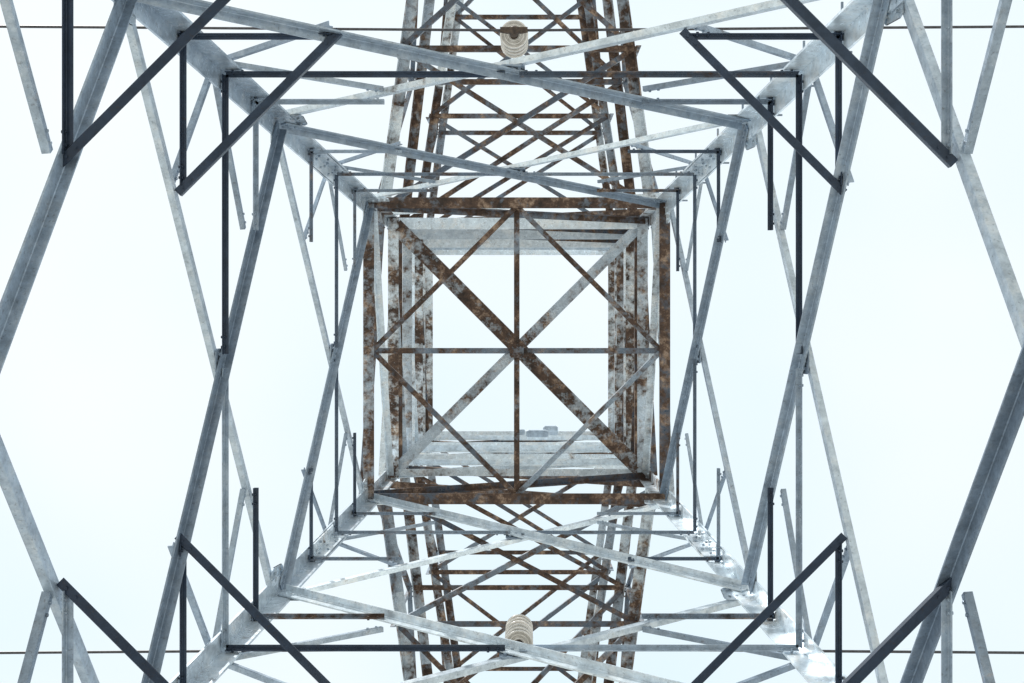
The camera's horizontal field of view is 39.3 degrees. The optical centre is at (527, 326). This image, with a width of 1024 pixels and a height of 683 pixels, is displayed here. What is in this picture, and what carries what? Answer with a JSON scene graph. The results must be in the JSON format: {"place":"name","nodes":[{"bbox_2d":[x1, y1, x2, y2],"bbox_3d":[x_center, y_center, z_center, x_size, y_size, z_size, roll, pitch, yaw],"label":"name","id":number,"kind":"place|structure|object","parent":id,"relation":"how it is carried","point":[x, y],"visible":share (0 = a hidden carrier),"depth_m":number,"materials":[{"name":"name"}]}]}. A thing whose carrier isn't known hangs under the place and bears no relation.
{"place":"outdoors","nodes":[
{"label":"outdoors","id":0,"kind":"place"},
{"bbox_2d":[0,0,1023,682],"label":"sky","id":1,"kind":"structure","parent":0,"point":[107,379],"materials":[{"name":"white"}]},
{"label":"ground","id":2,"kind":"structure","parent":0,"visible":0},
{"bbox_2d":[0,0,1023,682],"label":"electricity pylon","id":3,"kind":"object","parent":2,"relation":"on","point":[620,454],"visible":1,"depth_m":11.51,"materials":[{"name":"metal"}]},
{"bbox_2d":[500,20,527,57],"bbox_3d":[-0.137,-3.017,15.045,0.294,0.950,0.294,0,-90,0],"label":"insulator string","id":4,"kind":"object","parent":3,"relation":"hanging from","point":[514,38],"visible":1,"depth_m":14.81,"materials":[{"name":"ceramic"}]},
{"bbox_2d":[0,25,1023,31],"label":"power line","id":5,"kind":"object","parent":4,"relation":"hanging from","point":[529,30],"visible":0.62,"depth_m":14.50,"materials":[{"name":"metal"}]},
{"bbox_2d":[505,614,532,644],"bbox_3d":[-0.087,3.223,14.920,0.294,1.200,0.294,0,-90,0],"label":"insulator string","id":6,"kind":"object","parent":3,"relation":"hanging from","point":[519,627],"visible":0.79,"depth_m":14.71,"materials":[{"name":"ceramic"}]},
{"bbox_2d":[0,650,1023,653],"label":"power line","id":7,"kind":"object","parent":6,"relation":"hanging from","point":[824,651],"visible":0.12,"depth_m":14.19,"materials":[{"name":"metal"}]}
]}

